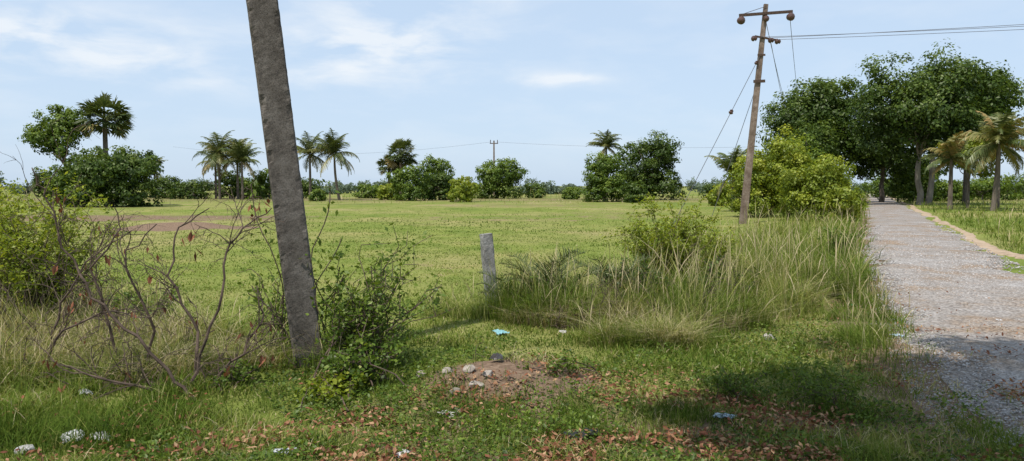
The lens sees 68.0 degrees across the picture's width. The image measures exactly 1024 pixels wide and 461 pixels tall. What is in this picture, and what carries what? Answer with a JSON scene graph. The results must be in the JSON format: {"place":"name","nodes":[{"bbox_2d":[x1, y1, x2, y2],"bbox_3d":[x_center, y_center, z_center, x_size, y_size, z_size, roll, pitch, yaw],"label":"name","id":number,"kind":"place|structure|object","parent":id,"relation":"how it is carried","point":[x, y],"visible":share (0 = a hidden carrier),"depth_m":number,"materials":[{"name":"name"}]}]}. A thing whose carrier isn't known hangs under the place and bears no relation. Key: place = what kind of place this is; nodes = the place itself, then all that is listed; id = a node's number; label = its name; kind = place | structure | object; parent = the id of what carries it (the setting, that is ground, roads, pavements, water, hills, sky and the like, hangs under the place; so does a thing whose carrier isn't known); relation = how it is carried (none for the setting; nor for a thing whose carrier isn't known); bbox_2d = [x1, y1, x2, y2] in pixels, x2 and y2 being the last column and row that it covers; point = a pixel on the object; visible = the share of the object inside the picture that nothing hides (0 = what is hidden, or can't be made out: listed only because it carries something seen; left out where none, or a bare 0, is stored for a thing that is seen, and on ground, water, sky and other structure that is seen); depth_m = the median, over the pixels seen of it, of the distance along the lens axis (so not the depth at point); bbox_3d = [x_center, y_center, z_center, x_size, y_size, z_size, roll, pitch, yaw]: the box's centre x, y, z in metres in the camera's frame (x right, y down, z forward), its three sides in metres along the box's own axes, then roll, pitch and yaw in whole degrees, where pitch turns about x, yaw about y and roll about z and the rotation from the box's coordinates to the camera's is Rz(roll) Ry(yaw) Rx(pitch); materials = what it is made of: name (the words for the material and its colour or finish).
{"place":"outdoors","nodes":[
{"label":"outdoors","id":0,"kind":"place"},
{"bbox_2d":[153,157,167,197],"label":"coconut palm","id":1,"kind":"object","parent":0,"point":[161,162],"visible":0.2,"depth_m":97.72,"materials":[{"name":"green plant"}]},
{"bbox_2d":[0,186,1023,460],"bbox_3d":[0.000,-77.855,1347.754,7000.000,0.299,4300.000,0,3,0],"label":"ground","id":2,"kind":"structure","parent":0,"point":[346,208],"depth_m":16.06,"materials":[{"name":"green plant"}]},
{"bbox_2d":[14,444,35,454],"bbox_3d":[-2.903,1.316,4.526,0.114,0.063,0.089,1,3,11],"label":"stone","id":3,"kind":"object","parent":2,"relation":"on","point":[32,447],"visible":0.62,"depth_m":4.51,"materials":[{"name":"white stone"}]},
{"bbox_2d":[0,178,54,306],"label":"yellow green shrub","id":4,"kind":"object","parent":2,"relation":"on","point":[15,199],"visible":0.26,"depth_m":8.92,"materials":[{"name":"green plant"}]},
{"bbox_2d":[30,164,58,198],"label":"broadleaf tree","id":5,"kind":"object","parent":2,"relation":"on","point":[38,188],"visible":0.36,"depth_m":84.13,"materials":[{"name":"green plant"}]},
{"bbox_2d":[17,104,95,167],"bbox_3d":[-36.498,-5.983,60.819,5.223,8.159,4.446,2,4,34],"label":"broadleaf tree","id":6,"kind":"object","parent":2,"relation":"on","point":[61,129],"visible":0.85,"depth_m":59.99,"materials":[{"name":"green plant"}]},
{"bbox_2d":[39,156,85,206],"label":"bush","id":7,"kind":"object","parent":2,"relation":"on","point":[60,186],"visible":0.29,"depth_m":57.48,"materials":[{"name":"green plant"}]},
{"bbox_2d":[0,166,129,319],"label":"yellow green shrub","id":8,"kind":"object","parent":2,"relation":"on","point":[18,271],"visible":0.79,"depth_m":8.28,"materials":[{"name":"green plant"}]},
{"bbox_2d":[61,429,84,442],"bbox_3d":[-2.746,1.294,4.739,0.140,0.086,0.144,-3,4,-38],"label":"stone","id":9,"kind":"object","parent":2,"relation":"on","point":[69,432],"visible":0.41,"depth_m":4.72,"materials":[{"name":"grey stone"}]},
{"bbox_2d":[74,92,135,205],"bbox_3d":[-32.370,-6.527,60.652,4.808,9.201,4.725,0,3,0],"label":"palmyra palm","id":10,"kind":"object","parent":2,"relation":"on","point":[119,116],"visible":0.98,"depth_m":60.01,"materials":[{"name":"green plant"}]},
{"bbox_2d":[49,145,164,206],"bbox_3d":[-30.889,-4.159,57.645,9.015,5.077,6.979,0,3,0],"label":"mango tree","id":11,"kind":"object","parent":2,"relation":"on","point":[106,175],"visible":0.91,"depth_m":56.34,"materials":[{"name":"green plant"}]},
{"bbox_2d":[0,245,253,395],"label":"dry brush","id":12,"kind":"object","parent":2,"relation":"on","point":[125,341],"visible":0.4,"depth_m":6.55,"materials":[{"name":"brown plant"}]},
{"bbox_2d":[98,279,186,325],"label":"leafy shrub","id":13,"kind":"object","parent":2,"relation":"on","point":[126,293],"visible":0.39,"depth_m":8.26,"materials":[{"name":"green plant"}]},
{"bbox_2d":[141,175,180,198],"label":"bush","id":14,"kind":"object","parent":2,"relation":"on","point":[163,184],"visible":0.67,"depth_m":95.40,"materials":[{"name":"green plant"}]},
{"bbox_2d":[2,118,327,402],"bbox_3d":[-3.142,0.295,6.078,3.065,2.299,1.826,1,4,22],"label":"dry thorn shrub","id":15,"kind":"object","parent":2,"relation":"on","point":[107,311],"visible":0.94,"depth_m":5.92,"materials":[{"name":"brown plant"}]},
{"bbox_2d":[167,179,214,198],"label":"bush","id":16,"kind":"object","parent":2,"relation":"on","point":[198,192],"visible":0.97,"depth_m":91.52,"materials":[{"name":"green plant"}]},
{"bbox_2d":[192,130,236,198],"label":"coconut palm","id":17,"kind":"object","parent":2,"relation":"on","point":[211,145],"visible":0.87,"depth_m":89.29,"materials":[{"name":"green plant"}]},
{"bbox_2d":[195,149,234,198],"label":"coconut palm","id":18,"kind":"object","parent":2,"relation":"on","point":[207,168],"visible":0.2,"depth_m":92.68,"materials":[{"name":"green plant"}]},
{"bbox_2d":[213,169,240,197],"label":"bush","id":19,"kind":"object","parent":2,"relation":"on","point":[227,182],"visible":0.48,"depth_m":96.37,"materials":[{"name":"green plant"}]},
{"bbox_2d":[205,359,261,393],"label":"leafy shrub","id":20,"kind":"object","parent":2,"relation":"on","point":[238,375],"visible":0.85,"depth_m":5.93,"materials":[{"name":"green plant"}]},
{"bbox_2d":[210,137,257,198],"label":"coconut palm","id":21,"kind":"object","parent":2,"relation":"on","point":[241,141],"visible":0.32,"depth_m":90.59,"materials":[{"name":"green plant"}]},
{"bbox_2d":[218,140,263,199],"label":"coconut palm","id":22,"kind":"object","parent":2,"relation":"on","point":[240,153],"visible":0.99,"depth_m":87.37,"materials":[{"name":"green plant"}]},
{"bbox_2d":[226,177,270,198],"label":"bush","id":23,"kind":"object","parent":2,"relation":"on","point":[246,183],"visible":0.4,"depth_m":95.36,"materials":[{"name":"green plant"}]},
{"bbox_2d":[245,168,271,198],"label":"bush","id":24,"kind":"object","parent":2,"relation":"on","point":[261,177],"visible":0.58,"depth_m":93.39,"materials":[{"name":"green plant"}]},
{"bbox_2d":[232,266,319,351],"bbox_3d":[-2.183,0.736,6.998,0.732,0.845,0.722,2,4,36],"label":"leafy shrub","id":25,"kind":"object","parent":2,"relation":"on","point":[274,309],"visible":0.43,"depth_m":6.94,"materials":[{"name":"green plant"}]},
{"bbox_2d":[246,0,322,367],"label":"concrete pole","id":26,"kind":"object","parent":2,"relation":"on","point":[268,50],"visible":0.83,"depth_m":6.39,"materials":[{"name":"grey concrete"}]},
{"bbox_2d":[237,178,350,360],"bbox_3d":[-1.877,0.453,6.635,0.989,1.821,0.456,0,3,0],"label":"shrub","id":27,"kind":"object","parent":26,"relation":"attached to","point":[332,257],"visible":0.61,"depth_m":6.60,"materials":[{"name":"green plant"}]},
{"bbox_2d":[296,131,327,194],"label":"coconut palm","id":28,"kind":"object","parent":2,"relation":"on","point":[307,142],"visible":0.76,"depth_m":85.45,"materials":[{"name":"green plant"}]},
{"bbox_2d":[301,178,325,198],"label":"bush","id":29,"kind":"object","parent":2,"relation":"on","point":[305,186],"visible":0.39,"depth_m":95.49,"materials":[{"name":"green plant"}]},
{"bbox_2d":[308,188,326,200],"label":"bush","id":30,"kind":"object","parent":2,"relation":"on","point":[317,194],"visible":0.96,"depth_m":79.30,"materials":[{"name":"green plant"}]},
{"bbox_2d":[304,128,359,199],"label":"coconut palm","id":31,"kind":"object","parent":2,"relation":"on","point":[332,146],"visible":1,"depth_m":84.13,"materials":[{"name":"green plant"}]},
{"bbox_2d":[293,365,372,411],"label":"leafy shrub","id":32,"kind":"object","parent":2,"relation":"on","point":[323,393],"visible":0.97,"depth_m":5.62,"materials":[{"name":"green plant"}]},
{"bbox_2d":[312,274,407,382],"bbox_3d":[-1.226,0.790,6.359,0.731,0.828,0.770,0,3,0],"label":"leafy shrub","id":33,"kind":"object","parent":2,"relation":"on","point":[339,327],"visible":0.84,"depth_m":6.32,"materials":[{"name":"green plant"}]},
{"bbox_2d":[351,183,379,197],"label":"bush","id":34,"kind":"object","parent":2,"relation":"on","point":[370,191],"visible":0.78,"depth_m":97.21,"materials":[{"name":"green plant"}]},
{"bbox_2d":[316,334,417,398],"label":"leafy shrub","id":35,"kind":"object","parent":2,"relation":"on","point":[373,364],"visible":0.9,"depth_m":5.87,"materials":[{"name":"green plant"}]},
{"bbox_2d":[310,217,456,357],"bbox_3d":[-1.154,0.542,6.683,1.297,1.300,1.260,0,3,0],"label":"leafy shrub","id":36,"kind":"object","parent":2,"relation":"on","point":[380,283],"visible":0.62,"depth_m":6.66,"materials":[{"name":"green plant"}]},
{"bbox_2d":[376,183,397,199],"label":"bush","id":37,"kind":"object","parent":2,"relation":"on","point":[383,193],"visible":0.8,"depth_m":85.30,"materials":[{"name":"green plant"}]},
{"bbox_2d":[376,155,398,183],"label":"palmyra palm","id":38,"kind":"object","parent":2,"relation":"on","point":[381,163],"visible":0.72,"depth_m":92.18,"materials":[{"name":"green plant"}]},
{"bbox_2d":[382,138,419,192],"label":"palmyra palm","id":39,"kind":"object","parent":2,"relation":"on","point":[405,158],"visible":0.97,"depth_m":90.89,"materials":[{"name":"green plant"}]},
{"bbox_2d":[385,164,431,200],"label":"broadleaf tree","id":40,"kind":"object","parent":2,"relation":"on","point":[408,190],"visible":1,"depth_m":81.26,"materials":[{"name":"green plant"}]},
{"bbox_2d":[419,153,455,194],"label":"broadleaf tree","id":41,"kind":"object","parent":2,"relation":"on","point":[438,166],"visible":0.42,"depth_m":90.26,"materials":[{"name":"green plant"}]},
{"bbox_2d":[424,171,453,199],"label":"broadleaf tree","id":42,"kind":"object","parent":2,"relation":"on","point":[437,180],"visible":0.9,"depth_m":83.33,"materials":[{"name":"green plant"}]},
{"bbox_2d":[0,254,881,386],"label":"dry grass","id":43,"kind":"structure","parent":2,"relation":"on","point":[174,361],"depth_m":7.28,"materials":[{"name":"green plant"}]},
{"bbox_2d":[446,175,478,201],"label":"bush","id":44,"kind":"object","parent":2,"relation":"on","point":[461,193],"visible":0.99,"depth_m":74.51,"materials":[{"name":"green plant"}]},
{"bbox_2d":[463,365,474,372],"bbox_3d":[-0.334,1.078,5.926,0.101,0.067,0.114,0,3,-1],"label":"stone","id":45,"kind":"object","parent":2,"relation":"on","point":[471,369],"visible":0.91,"depth_m":5.88,"materials":[{"name":"stone"}]},
{"bbox_2d":[469,380,483,388],"bbox_3d":[-0.267,1.156,5.686,0.120,0.058,0.105,0,3,0],"label":"stone","id":46,"kind":"object","parent":2,"relation":"on","point":[479,384],"visible":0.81,"depth_m":5.65,"materials":[{"name":"stone"}]},
{"bbox_2d":[479,233,498,304],"bbox_3d":[-0.288,0.604,9.940,0.259,1.140,0.147,-1,4,-17],"label":"boundary post","id":47,"kind":"object","parent":2,"relation":"on","point":[486,244],"visible":0.56,"depth_m":9.86,"materials":[{"name":"grey concrete"}]},
{"bbox_2d":[490,140,497,195],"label":"utility pole","id":48,"kind":"object","parent":2,"relation":"on","point":[493,143],"visible":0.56,"depth_m":109.41,"materials":[{"name":"grey concrete"}]},
{"bbox_2d":[179,142,722,154],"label":"power line","id":49,"kind":"object","parent":48,"relation":"attached to","point":[524,143],"visible":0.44,"depth_m":108.54,"materials":[{"name":"metal"}]},
{"bbox_2d":[489,353,503,359],"bbox_3d":[-0.116,1.026,6.221,0.114,0.049,0.206,1,3,11],"label":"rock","id":50,"kind":"object","parent":2,"relation":"on","point":[494,356],"visible":1,"depth_m":6.18,"materials":[{"name":"grey stone"}]},
{"bbox_2d":[468,156,529,198],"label":"broadleaf tree","id":51,"kind":"object","parent":2,"relation":"on","point":[492,181],"visible":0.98,"depth_m":94.93,"materials":[{"name":"green plant"}]},
{"bbox_2d":[476,271,542,306],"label":"wild date palm","id":52,"kind":"object","parent":2,"relation":"on","point":[499,279],"visible":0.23,"depth_m":9.41,"materials":[{"name":"green plant"}]},
{"bbox_2d":[0,189,1023,460],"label":"tall grass","id":53,"kind":"structure","parent":2,"relation":"on","point":[774,247],"depth_m":8.19,"materials":[{"name":"green plant"}]},
{"bbox_2d":[0,171,1023,193],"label":"distant tree line","id":54,"kind":"object","parent":2,"relation":"on","point":[549,187],"visible":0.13,"depth_m":151.08,"materials":[{"name":"green plant"}]},
{"bbox_2d":[0,279,1023,460],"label":"leaf litter","id":55,"kind":"object","parent":2,"relation":"on","point":[581,441],"visible":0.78,"depth_m":4.83,"materials":[{"name":"brown plant"}]},
{"bbox_2d":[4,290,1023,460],"bbox_3d":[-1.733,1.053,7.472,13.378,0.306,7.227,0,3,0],"label":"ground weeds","id":56,"kind":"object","parent":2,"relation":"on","point":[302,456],"visible":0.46,"depth_m":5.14,"materials":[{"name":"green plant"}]},
{"bbox_2d":[524,182,545,197],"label":"bush","id":57,"kind":"object","parent":2,"relation":"on","point":[538,190],"visible":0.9,"depth_m":97.44,"materials":[{"name":"green plant"}]},
{"bbox_2d":[525,267,585,310],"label":"leafy shrub","id":58,"kind":"object","parent":2,"relation":"on","point":[578,276],"visible":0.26,"depth_m":9.05,"materials":[{"name":"green plant"}]},
{"bbox_2d":[517,353,597,378],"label":"leafy shrub","id":59,"kind":"object","parent":2,"relation":"on","point":[564,361],"visible":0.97,"depth_m":6.04,"materials":[{"name":"green plant"}]},
{"bbox_2d":[499,246,620,309],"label":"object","id":60,"kind":"object","parent":2,"relation":"on","point":[545,265],"visible":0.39,"depth_m":9.41,"materials":[{"name":"green plant"}]},
{"bbox_2d":[560,186,582,199],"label":"bush","id":61,"kind":"object","parent":2,"relation":"on","point":[574,193],"visible":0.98,"depth_m":89.17,"materials":[{"name":"green plant"}]},
{"bbox_2d":[563,428,598,438],"bbox_3d":[0.452,1.286,4.833,0.290,0.058,0.146,-2,4,-29],"label":"plastic bag","id":62,"kind":"object","parent":2,"relation":"on","point":[583,433],"visible":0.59,"depth_m":4.81,"materials":[{"name":"grey plastic"}]},
{"bbox_2d":[577,151,626,201],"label":"broadleaf tree","id":63,"kind":"object","parent":2,"relation":"on","point":[606,166],"visible":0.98,"depth_m":75.10,"materials":[{"name":"green plant"}]},
{"bbox_2d":[586,130,621,198],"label":"coconut palm","id":64,"kind":"object","parent":2,"relation":"on","point":[607,141],"visible":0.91,"depth_m":88.32,"materials":[{"name":"green plant"}]},
{"bbox_2d":[562,253,666,299],"bbox_3d":[1.312,0.605,9.851,1.470,0.713,1.445,3,5,44],"label":"wild date palm","id":65,"kind":"object","parent":2,"relation":"on","point":[616,272],"visible":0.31,"depth_m":9.72,"materials":[{"name":"green plant"}]},
{"bbox_2d":[473,256,761,364],"bbox_3d":[1.345,0.883,8.274,4.784,1.138,2.010,-3,4,-38],"label":"dry brush","id":66,"kind":"object","parent":2,"relation":"on","point":[558,317],"visible":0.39,"depth_m":8.40,"materials":[{"name":"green plant"}]},
{"bbox_2d":[595,253,673,305],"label":"leafy shrub","id":67,"kind":"object","parent":2,"relation":"on","point":[643,275],"visible":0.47,"depth_m":9.30,"materials":[{"name":"green plant"}]},
{"bbox_2d":[622,180,649,202],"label":"bush","id":68,"kind":"object","parent":2,"relation":"on","point":[636,190],"visible":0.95,"depth_m":71.37,"materials":[{"name":"green plant"}]},
{"bbox_2d":[614,129,686,199],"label":"broadleaf tree","id":69,"kind":"object","parent":2,"relation":"on","point":[648,171],"visible":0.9,"depth_m":84.64,"materials":[{"name":"green plant"}]},
{"bbox_2d":[600,189,725,279],"bbox_3d":[2.270,0.175,11.266,1.590,1.576,1.742,-2,4,-27],"label":"leafy shrub","id":70,"kind":"object","parent":2,"relation":"on","point":[661,233],"visible":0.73,"depth_m":11.09,"materials":[{"name":"green plant"}]},
{"bbox_2d":[698,182,730,197],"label":"bush","id":71,"kind":"object","parent":2,"relation":"on","point":[706,189],"visible":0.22,"depth_m":99.58,"materials":[{"name":"green plant"}]},
{"bbox_2d":[705,183,731,205],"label":"bush","id":72,"kind":"object","parent":2,"relation":"on","point":[712,197],"visible":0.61,"depth_m":59.51,"materials":[{"name":"green plant"}]},
{"bbox_2d":[681,245,759,296],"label":"leafy shrub","id":73,"kind":"object","parent":2,"relation":"on","point":[710,267],"visible":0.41,"depth_m":9.53,"materials":[{"name":"green plant"}]},
{"bbox_2d":[692,222,751,278],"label":"leafy shrub","id":74,"kind":"object","parent":2,"relation":"on","point":[721,252],"visible":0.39,"depth_m":11.67,"materials":[{"name":"green plant"}]},
{"bbox_2d":[713,413,734,418],"bbox_3d":[1.451,1.262,5.188,0.166,0.043,0.092,1,4,21],"label":"plastic bag","id":75,"kind":"object","parent":2,"relation":"on","point":[719,415],"visible":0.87,"depth_m":5.18,"materials":[{"name":"plastic"}]},
{"bbox_2d":[704,145,757,211],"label":"coconut palm","id":76,"kind":"object","parent":2,"relation":"on","point":[724,163],"visible":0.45,"depth_m":46.72,"materials":[{"name":"green plant"}]},
{"bbox_2d":[692,363,771,406],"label":"leafy shrub","id":77,"kind":"object","parent":2,"relation":"on","point":[730,387],"visible":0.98,"depth_m":5.63,"materials":[{"name":"green plant"}]},
{"bbox_2d":[718,124,812,217],"bbox_3d":[13.160,-3.011,38.947,5.014,4.771,4.215,0,3,0],"label":"bush","id":78,"kind":"object","parent":2,"relation":"on","point":[764,173],"visible":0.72,"depth_m":38.20,"materials":[{"name":"green plant"}]},
{"bbox_2d":[737,4,794,223],"bbox_3d":[10.487,-4.724,31.670,2.386,9.335,0.435,0,3,0],"label":"utility pole","id":79,"kind":"object","parent":2,"relation":"on","point":[758,81],"visible":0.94,"depth_m":31.65,"materials":[{"name":"brown wood"},{"name":"steel"},{"name":"brown porcelain"}]},
{"bbox_2d":[674,56,759,222],"bbox_3d":[8.525,-3.843,32.078,3.672,7.111,1.524,0,3,0],"label":"stay wire","id":80,"kind":"object","parent":79,"relation":"attached to","point":[715,142],"visible":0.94,"depth_m":31.53,"materials":[{"name":"grey metal"}]},
{"bbox_2d":[766,21,799,129],"bbox_3d":[22.044,-9.499,59.477,0.952,2.051,60.627,1,4,21],"label":"power line","id":81,"kind":"object","parent":79,"relation":"attached to","point":[777,72],"visible":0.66,"depth_m":41.24,"materials":[{"name":"metal"}]},
{"bbox_2d":[770,24,1023,39],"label":"power line","id":82,"kind":"object","parent":79,"relation":"attached to","point":[902,31],"visible":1,"depth_m":29.66,"materials":[{"name":"metal"}]},
{"bbox_2d":[760,133,828,209],"bbox_3d":[19.099,-4.003,51.848,4.804,5.289,4.352,0,3,0],"label":"broadleaf tree","id":83,"kind":"object","parent":2,"relation":"on","point":[813,149],"visible":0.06,"depth_m":51.65,"materials":[{"name":"green plant"}]},
{"bbox_2d":[764,114,846,165],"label":"bush","id":84,"kind":"object","parent":2,"relation":"on","point":[830,144],"visible":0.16,"depth_m":64.53,"materials":[{"name":"green plant"}]},
{"bbox_2d":[756,74,869,164],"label":"broadleaf tree","id":85,"kind":"object","parent":2,"relation":"on","point":[826,101],"visible":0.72,"depth_m":68.86,"materials":[{"name":"green plant"}]},
{"bbox_2d":[771,152,870,221],"bbox_3d":[14.010,-1.936,34.418,4.123,3.172,2.933,0,3,0],"label":"bush","id":86,"kind":"object","parent":2,"relation":"on","point":[821,181],"visible":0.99,"depth_m":33.92,"materials":[{"name":"green plant"}]},
{"bbox_2d":[779,355,881,412],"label":"leafy shrub","id":87,"kind":"object","parent":2,"relation":"on","point":[814,391],"visible":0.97,"depth_m":5.40,"materials":[{"name":"green plant"}]},
{"bbox_2d":[817,227,863,254],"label":"leafy shrub","id":88,"kind":"object","parent":2,"relation":"on","point":[830,234],"visible":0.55,"depth_m":15.96,"materials":[{"name":"green plant"}]},
{"bbox_2d":[834,128,928,201],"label":"broadleaf tree","id":89,"kind":"object","parent":2,"relation":"on","point":[866,167],"visible":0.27,"depth_m":70.67,"materials":[{"name":"green plant"}]},
{"bbox_2d":[855,177,914,197],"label":"bush","id":90,"kind":"object","parent":2,"relation":"on","point":[863,186],"visible":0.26,"depth_m":99.62,"materials":[{"name":"green plant"}]},
{"bbox_2d":[865,146,948,199],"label":"broadleaf tree","id":91,"kind":"object","parent":2,"relation":"on","point":[887,181],"visible":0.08,"depth_m":83.52,"materials":[{"name":"green plant"}]},
{"bbox_2d":[886,165,940,202],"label":"broadleaf tree","id":92,"kind":"object","parent":2,"relation":"on","point":[909,191],"visible":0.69,"depth_m":71.46,"materials":[{"name":"green plant"}]},
{"bbox_2d":[837,39,1018,204],"bbox_3d":[33.362,-8.682,61.488,12.367,13.434,9.705,-1,4,-22],"label":"broadleaf tree","id":93,"kind":"object","parent":2,"relation":"on","point":[936,114],"visible":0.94,"depth_m":60.23,"materials":[{"name":"green plant"}]},
{"bbox_2d":[915,179,971,201],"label":"bush","id":94,"kind":"object","parent":2,"relation":"on","point":[942,187],"visible":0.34,"depth_m":77.13,"materials":[{"name":"green plant"}]},
{"bbox_2d":[919,130,981,209],"bbox_3d":[29.321,-4.018,50.762,3.674,5.354,3.547,0,3,0],"label":"coconut palm","id":95,"kind":"object","parent":2,"relation":"on","point":[949,154],"visible":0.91,"depth_m":50.66,"materials":[{"name":"green plant"}]},
{"bbox_2d":[935,133,995,207],"bbox_3d":[32.975,-4.352,54.809,4.174,5.578,3.358,-1,4,-16],"label":"coconut palm","id":96,"kind":"object","parent":2,"relation":"on","point":[982,173],"visible":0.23,"depth_m":54.36,"materials":[{"name":"green plant"}]},
{"bbox_2d":[914,59,1023,203],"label":"broadleaf tree","id":97,"kind":"object","parent":2,"relation":"on","point":[1017,92],"visible":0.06,"depth_m":62.65,"materials":[{"name":"green plant"}]},
{"bbox_2d":[948,177,1023,199],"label":"bush","id":98,"kind":"object","parent":2,"relation":"on","point":[978,188],"visible":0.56,"depth_m":83.50,"materials":[{"name":"green plant"}]},
{"bbox_2d":[955,110,1023,210],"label":"coconut palm","id":99,"kind":"object","parent":2,"relation":"on","point":[1000,133],"visible":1,"depth_m":47.51,"materials":[{"name":"green plant"}]},
{"bbox_2d":[959,172,1023,198],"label":"bush","id":100,"kind":"object","parent":2,"relation":"on","point":[1019,185],"visible":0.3,"depth_m":91.59,"materials":[{"name":"green plant"}]},
{"bbox_2d":[0,0,1023,185],"label":"sky","id":101,"kind":"structure","parent":0,"point":[435,74],"materials":[{"name":"blue"}]},
{"bbox_2d":[860,194,1023,460],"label":"gravel road","id":102,"kind":"structure","parent":0,"point":[889,213],"depth_m":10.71,"materials":[{"name":"grey gravel"}]},
{"bbox_2d":[889,197,1023,258],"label":"dirt path","id":103,"kind":"structure","parent":0,"point":[981,243],"depth_m":22.04,"materials":[{"name":"beige soil"}]},
{"bbox_2d":[959,113,1023,208],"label":"coconut palm","id":104,"kind":"object","parent":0,"point":[990,166],"visible":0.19,"depth_m":51.93,"materials":[{"name":"green plant"}]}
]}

